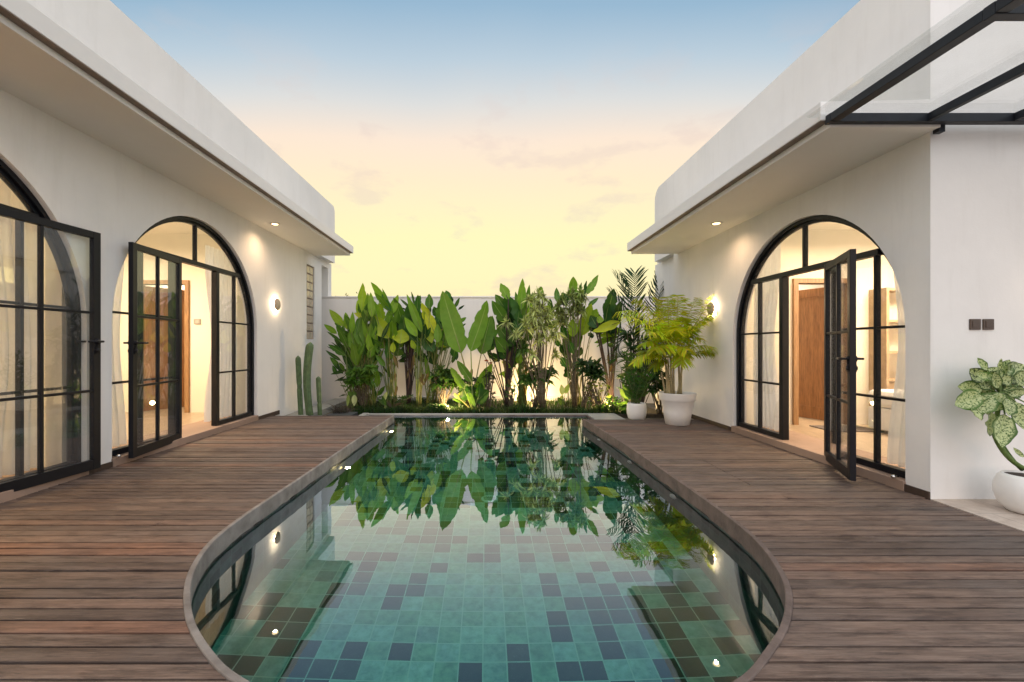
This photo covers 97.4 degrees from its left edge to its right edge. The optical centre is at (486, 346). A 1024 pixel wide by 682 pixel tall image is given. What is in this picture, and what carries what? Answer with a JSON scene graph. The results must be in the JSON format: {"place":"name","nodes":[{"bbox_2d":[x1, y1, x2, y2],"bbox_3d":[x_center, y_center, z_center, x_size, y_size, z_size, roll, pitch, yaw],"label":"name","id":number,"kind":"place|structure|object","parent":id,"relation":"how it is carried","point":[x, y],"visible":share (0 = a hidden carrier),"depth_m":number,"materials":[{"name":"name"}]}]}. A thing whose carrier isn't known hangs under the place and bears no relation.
{"place":"outdoors","nodes":[
{"label":"outdoors","id":0,"kind":"place"},
{"bbox_2d":[295,356,302,414],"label":"column cactus","id":1,"kind":"object","parent":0,"point":[299,383],"depth_m":8.72,"materials":[{"name":"green plant"}]},
{"bbox_2d":[325,403,357,415],"bbox_3d":[-2.870,1.262,8.924,0.720,0.376,0.448,0,0,0],"label":"plant trough","id":2,"kind":"object","parent":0,"point":[342,412],"visible":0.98,"depth_m":8.87,"materials":[{"name":"grey concrete"}]},
{"bbox_2d":[110,0,859,295],"label":"sky","id":3,"kind":"structure","parent":0,"point":[458,147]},
{"bbox_2d":[191,416,783,681],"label":"pool water","id":4,"kind":"structure","parent":0,"point":[486,549],"depth_m":2.73,"materials":[{"name":"teal liquid"}]},
{"bbox_2d":[183,415,792,681],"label":"pool coping","id":5,"kind":"object","parent":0,"point":[752,544],"visible":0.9,"depth_m":3.16,"materials":[{"name":"stone"}]},
{"bbox_2d":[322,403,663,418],"bbox_3d":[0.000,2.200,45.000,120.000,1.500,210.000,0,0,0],"label":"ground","id":6,"kind":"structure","parent":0,"point":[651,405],"depth_m":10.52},
{"bbox_2d":[0,0,352,502],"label":"villa wing","id":7,"kind":"structure","parent":6,"relation":"on","point":[153,166],"depth_m":4.86,"materials":[{"name":"white paint"}]},
{"bbox_2d":[0,179,36,477],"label":"curtain","id":8,"kind":"object","parent":7,"relation":"hanging from","point":[8,196],"visible":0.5,"depth_m":4.05,"materials":[{"name":"beige fabric"}]},
{"bbox_2d":[0,159,80,482],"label":"window frame","id":9,"kind":"structure","parent":7,"relation":"in","point":[67,275],"depth_m":4.08,"materials":[{"name":"metal"}]},
{"bbox_2d":[0,207,104,492],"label":"glazed door","id":10,"kind":"structure","parent":7,"relation":"in","point":[94,462],"depth_m":4.11,"materials":[{"name":"metal"}]},
{"bbox_2d":[112,263,126,446],"bbox_3d":[-4.280,-0.200,5.035,0.102,2.700,0.630,0,0,0],"label":"curtain","id":11,"kind":"object","parent":7,"relation":"hanging from","point":[119,437],"visible":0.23,"depth_m":5.19,"materials":[{"name":"white fabric"}]},
{"bbox_2d":[123,242,181,457],"bbox_3d":[-3.865,0.037,5.282,0.178,2.315,0.974,0,0,-8],"label":"glazed door","id":12,"kind":"structure","parent":7,"relation":"in","point":[134,451],"depth_m":5.20,"materials":[{"name":"metal"}]},
{"bbox_2d":[144,286,183,410],"bbox_3d":[-5.955,0.035,8.475,0.054,2.250,0.855,0,0,29],"label":"wooden door","id":13,"kind":"structure","parent":7,"relation":"in","point":[149,292],"depth_m":8.22,"materials":[{"name":"brown wood"}]},
{"bbox_2d":[112,216,253,455],"bbox_3d":[-4.000,-0.284,6.165,0.100,2.898,2.966,0,0,0],"label":"window frame","id":14,"kind":"structure","parent":7,"relation":"in","point":[215,271],"depth_m":6.53,"materials":[{"name":"metal"}]},
{"bbox_2d":[194,319,200,323],"bbox_3d":[-5.140,-0.445,7.990,0.120,0.090,0.018,0,0,0],"label":"switch plate","id":15,"kind":"object","parent":7,"relation":"attached to","point":[197,321],"visible":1,"depth_m":7.99,"materials":[{"name":"white plastic"}]},
{"bbox_2d":[204,245,236,421],"bbox_3d":[-4.280,-0.200,7.265,0.100,2.700,0.830,0,0,0],"label":"curtain","id":16,"kind":"object","parent":7,"relation":"hanging from","point":[216,257],"visible":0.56,"depth_m":7.29,"materials":[{"name":"white fabric"}]},
{"bbox_2d":[274,298,280,309],"bbox_3d":[-3.859,-0.780,8.300,0.082,0.220,0.220,0,0,0],"label":"wall lamp","id":17,"kind":"object","parent":7,"relation":"attached to","point":[277,304],"visible":1,"depth_m":8.24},
{"bbox_2d":[316,376,321,414],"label":"column cactus","id":18,"kind":"object","parent":6,"relation":"on","point":[318,392],"depth_m":8.72,"materials":[{"name":"green plant"}]},
{"bbox_2d":[285,398,623,418],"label":"garden curb","id":19,"kind":"structure","parent":6,"relation":"on","point":[336,402],"depth_m":9.06,"materials":[{"name":"grey concrete"}]},
{"bbox_2d":[303,342,313,414],"bbox_3d":[-3.459,0.621,8.748,0.196,1.418,0.152,0,0,0],"label":"column cactus","id":20,"kind":"object","parent":19,"relation":"on","point":[308,355],"depth_m":8.70,"materials":[{"name":"green plant"}]},
{"bbox_2d":[322,296,654,402],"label":"garden wall","id":21,"kind":"structure","parent":6,"relation":"on","point":[332,388],"depth_m":11.50,"materials":[{"name":"paint"}]},
{"bbox_2d":[369,396,622,400],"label":"wall plinth","id":22,"kind":"structure","parent":6,"relation":"on","point":[549,398],"depth_m":11.38,"materials":[{"name":"paint"}]},
{"bbox_2d":[349,401,663,417],"bbox_3d":[0.350,1.465,10.315,6.700,0.170,2.370,0,0,0],"label":"planting bed","id":23,"kind":"object","parent":6,"relation":"on","point":[651,413],"visible":0.14,"depth_m":9.70,"materials":[{"name":"soil"}]},
{"bbox_2d":[346,391,356,410],"bbox_3d":[-2.871,1.164,9.561,0.209,0.456,0.133,0,0,-31],"label":"dumb cane","id":24,"kind":"object","parent":23,"relation":"on","point":[354,398],"visible":0.96,"depth_m":9.56,"materials":[{"name":"green plant"}]},
{"bbox_2d":[324,283,389,407],"bbox_3d":[-2.976,-0.046,10.356,1.587,2.886,0.741,0,0,0],"label":"heliconia","id":25,"kind":"object","parent":23,"relation":"on","point":[360,340],"visible":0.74,"depth_m":10.22,"materials":[{"name":"green plant"}]},
{"bbox_2d":[343,364,378,406],"bbox_3d":[-2.764,0.882,9.880,0.851,1.022,0.674,0,0,0],"label":"umbrella plant","id":26,"kind":"object","parent":23,"relation":"on","point":[367,372],"visible":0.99,"depth_m":9.79,"materials":[{"name":"green plant"}]},
{"bbox_2d":[354,282,408,403],"bbox_3d":[-2.424,-0.073,10.623,1.287,2.934,0.840,0,0,0],"label":"heliconia","id":27,"kind":"object","parent":23,"relation":"on","point":[395,338],"visible":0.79,"depth_m":10.44,"materials":[{"name":"green plant"}]},
{"bbox_2d":[377,392,386,406],"bbox_3d":[-2.215,1.179,9.570,0.215,0.432,0.133,0,0,-9],"label":"dumb cane","id":28,"kind":"object","parent":23,"relation":"on","point":[383,401],"visible":0.88,"depth_m":9.60,"materials":[{"name":"green plant"}]},
{"bbox_2d":[378,394,413,408],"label":"ground cover shrub","id":29,"kind":"object","parent":23,"relation":"on","point":[400,401],"visible":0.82,"depth_m":9.70,"materials":[{"name":"green plant"}]},
{"bbox_2d":[393,292,420,404],"bbox_3d":[-1.926,0.043,10.696,0.870,2.701,0.776,0,0,0],"label":"bird of paradise","id":30,"kind":"object","parent":23,"relation":"on","point":[408,361],"visible":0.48,"depth_m":10.59,"materials":[{"name":"green plant"}]},
{"bbox_2d":[402,295,441,406],"bbox_3d":[-1.496,0.090,10.448,0.956,2.604,0.607,0,0,0],"label":"heliconia","id":31,"kind":"object","parent":23,"relation":"on","point":[425,326],"visible":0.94,"depth_m":10.34,"materials":[{"name":"green plant"}]},
{"bbox_2d":[415,291,465,404],"bbox_3d":[-1.262,0.037,10.695,1.578,2.716,0.833,0,0,0],"label":"heliconia","id":32,"kind":"object","parent":23,"relation":"on","point":[441,345],"visible":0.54,"depth_m":10.55,"materials":[{"name":"green plant"}]},
{"bbox_2d":[426,364,457,404],"bbox_3d":[-0.943,0.885,9.987,0.923,1.018,0.601,0,0,0],"label":"umbrella plant","id":33,"kind":"object","parent":23,"relation":"on","point":[445,380],"visible":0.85,"depth_m":9.91,"materials":[{"name":"green plant"}]},
{"bbox_2d":[452,391,462,406],"bbox_3d":[-0.595,1.153,9.486,0.233,0.478,0.142,0,0,0],"label":"dumb cane","id":34,"kind":"object","parent":23,"relation":"on","point":[456,398],"visible":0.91,"depth_m":9.46,"materials":[{"name":"green plant"}]},
{"bbox_2d":[440,291,493,408],"bbox_3d":[-0.412,0.099,9.715,1.176,2.612,0.600,0,0,0],"label":"travellers palm","id":35,"kind":"object","parent":23,"relation":"on","point":[480,336],"visible":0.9,"depth_m":9.67,"materials":[{"name":"green plant"}]},
{"bbox_2d":[457,377,489,405],"bbox_3d":[-0.304,1.019,9.925,0.859,0.756,0.538,0,0,0],"label":"ground cover shrub","id":36,"kind":"object","parent":23,"relation":"on","point":[474,388],"visible":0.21,"depth_m":9.84,"materials":[{"name":"green plant"}]},
{"bbox_2d":[351,397,626,413],"bbox_3d":[0.062,1.271,10.222,5.846,0.228,2.396,0,0,0],"label":"grass edging","id":37,"kind":"object","parent":23,"relation":"on","point":[431,407],"depth_m":9.30,"materials":[{"name":"green plant"}]},
{"bbox_2d":[482,359,496,407],"bbox_3d":[0.055,0.830,9.802,0.408,1.128,0.355,0,0,0],"label":"croton","id":38,"kind":"object","parent":23,"relation":"on","point":[489,386],"visible":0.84,"depth_m":9.77,"materials":[{"name":"green plant"}]},
{"bbox_2d":[483,283,528,406],"bbox_3d":[0.402,-0.042,10.517,1.213,2.874,0.795,0,0,0],"label":"bird of paradise","id":39,"kind":"object","parent":23,"relation":"on","point":[502,343],"visible":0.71,"depth_m":10.38,"materials":[{"name":"green plant"}]},
{"bbox_2d":[505,384,516,406],"bbox_3d":[0.525,1.102,9.757,0.262,0.584,0.319,0,0,0],"label":"croton","id":40,"kind":"object","parent":23,"relation":"on","point":[510,397],"visible":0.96,"depth_m":9.73,"materials":[{"name":"green plant"}]},
{"bbox_2d":[499,278,554,405],"bbox_3d":[0.985,-0.094,10.692,1.362,2.981,0.722,0,0,0],"label":"heliconia","id":41,"kind":"object","parent":23,"relation":"on","point":[520,297],"visible":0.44,"depth_m":10.46,"materials":[{"name":"green plant"}]},
{"bbox_2d":[497,286,567,407],"bbox_3d":[1.023,0.018,9.929,1.603,2.751,0.623,0,0,0],"label":"song of india","id":42,"kind":"object","parent":23,"relation":"on","point":[537,309],"visible":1,"depth_m":9.91,"materials":[{"name":"green plant"}]},
{"bbox_2d":[517,364,559,407],"bbox_3d":[1.178,0.888,10.092,1.006,1.012,0.657,0,0,0],"label":"umbrella plant","id":43,"kind":"object","parent":23,"relation":"on","point":[526,380],"visible":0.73,"depth_m":10.03,"materials":[{"name":"green plant"}]},
{"bbox_2d":[558,384,568,408],"bbox_3d":[1.629,1.089,9.513,0.182,0.610,0.232,0,0,-40],"label":"dumb cane","id":44,"kind":"object","parent":23,"relation":"on","point":[563,390],"visible":0.88,"depth_m":9.51,"materials":[{"name":"green plant"}]},
{"bbox_2d":[549,285,590,406],"bbox_3d":[1.885,-0.019,10.158,0.978,2.822,0.674,0,0,0],"label":"song of india","id":45,"kind":"object","parent":23,"relation":"on","point":[577,306],"visible":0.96,"depth_m":10.12,"materials":[{"name":"green plant"}]},
{"bbox_2d":[548,275,598,406],"bbox_3d":[2.139,-0.145,10.437,1.260,3.077,0.773,0,0,-11],"label":"heliconia","id":46,"kind":"object","parent":23,"relation":"on","point":[589,288],"visible":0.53,"depth_m":10.30,"materials":[{"name":"green plant"}]},
{"bbox_2d":[573,356,607,407],"bbox_3d":[2.295,0.805,9.884,0.750,1.178,0.654,0,0,0],"label":"umbrella plant","id":47,"kind":"object","parent":23,"relation":"on","point":[592,370],"visible":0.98,"depth_m":9.83,"materials":[{"name":"green plant"}]},
{"bbox_2d":[582,379,601,406],"bbox_3d":[2.324,1.050,9.878,0.464,0.691,0.280,0,0,0],"label":"croton","id":48,"kind":"object","parent":23,"relation":"on","point":[591,396],"visible":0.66,"depth_m":9.86,"materials":[{"name":"green plant"}]},
{"bbox_2d":[587,381,610,407],"bbox_3d":[2.440,1.068,9.725,0.571,0.663,0.328,0,0,0],"label":"croton","id":49,"kind":"object","parent":23,"relation":"on","point":[597,397],"visible":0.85,"depth_m":9.71,"materials":[{"name":"green plant"}]},
{"bbox_2d":[587,289,622,405],"bbox_3d":[2.729,0.024,10.303,0.854,2.741,0.796,0,0,0],"label":"bird of paradise","id":50,"kind":"object","parent":23,"relation":"on","point":[607,324],"visible":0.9,"depth_m":10.20,"materials":[{"name":"green plant"}]},
{"bbox_2d":[605,395,625,408],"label":"fern","id":51,"kind":"object","parent":23,"relation":"on","point":[614,398],"visible":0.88,"depth_m":9.34,"materials":[{"name":"green plant"}]},
{"bbox_2d":[617,383,630,409],"bbox_3d":[2.879,1.064,9.275,0.357,0.661,0.202,0,0,0],"label":"dumb cane","id":52,"kind":"object","parent":23,"relation":"on","point":[624,396],"visible":0.58,"depth_m":9.25,"materials":[{"name":"green plant"}]},
{"bbox_2d":[606,266,663,401],"bbox_3d":[3.629,-0.236,9.813,2.254,3.252,0.875,0,0,0],"label":"palm","id":53,"kind":"object","parent":23,"relation":"on","point":[631,298],"visible":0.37,"depth_m":9.73,"materials":[{"name":"green plant"}]},
{"bbox_2d":[615,317,665,402],"bbox_3d":[3.268,0.380,9.336,1.218,2.026,0.691,0,0,0],"label":"lady palm","id":54,"kind":"object","parent":23,"relation":"on","point":[629,343],"visible":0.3,"depth_m":9.30,"materials":[{"name":"green plant"}]},
{"bbox_2d":[594,419,694,419],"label":"deck joists","id":55,"kind":"object","parent":6,"relation":"on","point":[632,419],"visible":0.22,"depth_m":7.73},
{"bbox_2d":[0,416,390,681],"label":"deck","id":56,"kind":"structure","parent":55,"relation":"on","point":[95,568],"depth_m":2.81,"materials":[{"name":"brown wood"}]},
{"bbox_2d":[587,420,1023,681],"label":"deck","id":57,"kind":"structure","parent":55,"relation":"on","point":[889,583],"depth_m":2.59,"materials":[{"name":"brown wood"}]},
{"bbox_2d":[616,349,658,418],"bbox_3d":[2.705,0.661,7.986,0.733,1.247,0.379,0,0,9],"label":"potted plant","id":58,"kind":"object","parent":57,"relation":"on","point":[636,408],"visible":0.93,"depth_m":7.93,"materials":[{"name":"green plant"}]},
{"bbox_2d":[612,294,718,425],"bbox_3d":[2.852,0.155,7.158,1.658,2.189,1.028,0,0,-27],"label":"potted palm","id":59,"kind":"object","parent":57,"relation":"on","point":[677,405],"visible":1,"depth_m":7.08,"materials":[{"name":"plant"}]},
{"bbox_2d":[627,0,1023,499],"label":"villa wing","id":60,"kind":"structure","parent":6,"relation":"on","point":[847,217],"depth_m":4.24,"materials":[{"name":"white paint"}]},
{"bbox_2d":[707,302,714,313],"bbox_3d":[3.599,-0.610,7.200,0.082,0.220,0.220,0,0,0],"label":"wall lamp","id":61,"kind":"object","parent":60,"relation":"attached to","point":[711,308],"visible":0.94,"depth_m":7.14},
{"bbox_2d":[710,222,722,224],"bbox_3d":[3.280,-1.752,6.400,0.170,0.015,0.170,0,0,0],"label":"ceiling spotlight","id":62,"kind":"object","parent":60,"relation":"attached to","point":[715,223],"visible":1,"depth_m":6.38,"materials":[{"name":"white"}]},
{"bbox_2d":[753,244,780,430],"bbox_3d":[4.000,-0.160,6.390,0.100,2.620,0.540,0,0,0],"label":"curtain","id":63,"kind":"object","parent":60,"relation":"hanging from","point":[772,265],"visible":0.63,"depth_m":6.33,"materials":[{"name":"white fabric"}]},
{"bbox_2d":[799,287,823,420],"bbox_3d":[5.262,0.115,7.220,0.054,2.090,0.761,0,0,-19],"label":"wooden door","id":64,"kind":"structure","parent":60,"relation":"in","point":[811,301],"depth_m":7.23,"materials":[{"name":"brown wood"}]},
{"bbox_2d":[736,215,904,477],"bbox_3d":[3.740,-0.161,5.265,0.100,2.653,2.726,0,0,0],"label":"window frame","id":65,"kind":"structure","parent":60,"relation":"in","point":[783,434],"depth_m":5.57,"materials":[{"name":"metal"}]},
{"bbox_2d":[824,249,863,480],"bbox_3d":[3.482,0.165,4.438,0.178,2.090,0.875,0,0,25],"label":"glazed door","id":66,"kind":"structure","parent":60,"relation":"in","point":[848,470],"depth_m":4.42,"materials":[{"name":"metal"}]},
{"bbox_2d":[809,425,883,431],"bbox_3d":[5.100,1.163,6.375,0.700,0.012,0.450,0,0,0],"label":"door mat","id":67,"kind":"object","parent":60,"relation":"on","point":[858,428],"depth_m":6.35,"materials":[{"name":"beige fabric"}]},
{"bbox_2d":[868,389,893,430],"bbox_3d":[6.265,0.770,5.490,1.870,0.720,1.620,0,0,0],"label":"bed","id":68,"kind":"object","parent":60,"relation":"on","point":[886,405],"visible":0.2,"depth_m":6.04,"materials":[{"name":"fabric"}]},
{"bbox_2d":[869,287,897,405],"bbox_3d":[6.595,0.160,6.599,1.690,2.020,0.299,0,0,0],"label":"shelf unit","id":69,"kind":"object","parent":60,"relation":"on","point":[887,382],"visible":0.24,"depth_m":6.50,"materials":[{"name":"beige wood"}]},
{"bbox_2d":[887,272,904,466],"bbox_3d":[3.999,-0.160,4.190,0.099,2.620,0.520,0,0,0],"label":"curtain","id":70,"kind":"object","parent":60,"relation":"hanging from","point":[896,445],"visible":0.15,"depth_m":4.33,"materials":[{"name":"white fabric"}]},
{"bbox_2d":[825,0,1023,133],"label":"glass canopy","id":71,"kind":"object","parent":60,"relation":"attached to","point":[991,13],"visible":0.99,"depth_m":3.19,"materials":[{"name":"metal"}]},
{"bbox_2d":[969,319,980,329],"bbox_3d":[3.999,-0.182,3.672,0.088,0.088,0.014,0,0,0],"label":"switch plate","id":72,"kind":"object","parent":60,"relation":"attached to","point":[974,324],"visible":1,"depth_m":3.67,"materials":[{"name":"brown metal"}]},
{"bbox_2d":[982,319,993,329],"bbox_3d":[4.107,-0.182,3.672,0.088,0.088,0.014,0,0,0],"label":"switch plate","id":73,"kind":"object","parent":60,"relation":"attached to","point":[987,324],"visible":1,"depth_m":3.67,"materials":[{"name":"brown metal"}]},
{"bbox_2d":[616,367,632,401],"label":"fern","id":74,"kind":"object","parent":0,"point":[622,381],"visible":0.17,"depth_m":9.47,"materials":[{"name":"green plant"}]},
{"bbox_2d":[645,370,665,413],"bbox_3d":[3.512,0.895,9.181,0.709,0.998,0.615,0,0,0],"label":"umbrella plant","id":75,"kind":"object","parent":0,"point":[653,390],"visible":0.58,"depth_m":9.14,"materials":[{"name":"green plant"}]},
{"bbox_2d":[930,499,1023,531],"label":"terrace","id":76,"kind":"structure","parent":0,"point":[994,510],"depth_m":3.42,"materials":[{"name":"stone"}]},
{"bbox_2d":[955,358,1023,513],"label":"potted plant","id":77,"kind":"object","parent":76,"relation":"on","point":[979,396],"visible":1,"depth_m":3.38,"materials":[{"name":"green plant"}]},
{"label":"pool floor","id":78,"kind":"structure","parent":0,"visible":0},
{"bbox_2d":[196,423,771,586],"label":"pool side wall","id":79,"kind":"structure","parent":78,"relation":"on","point":[392,423],"depth_m":3.91,"materials":[{"name":"tile"}]}
]}

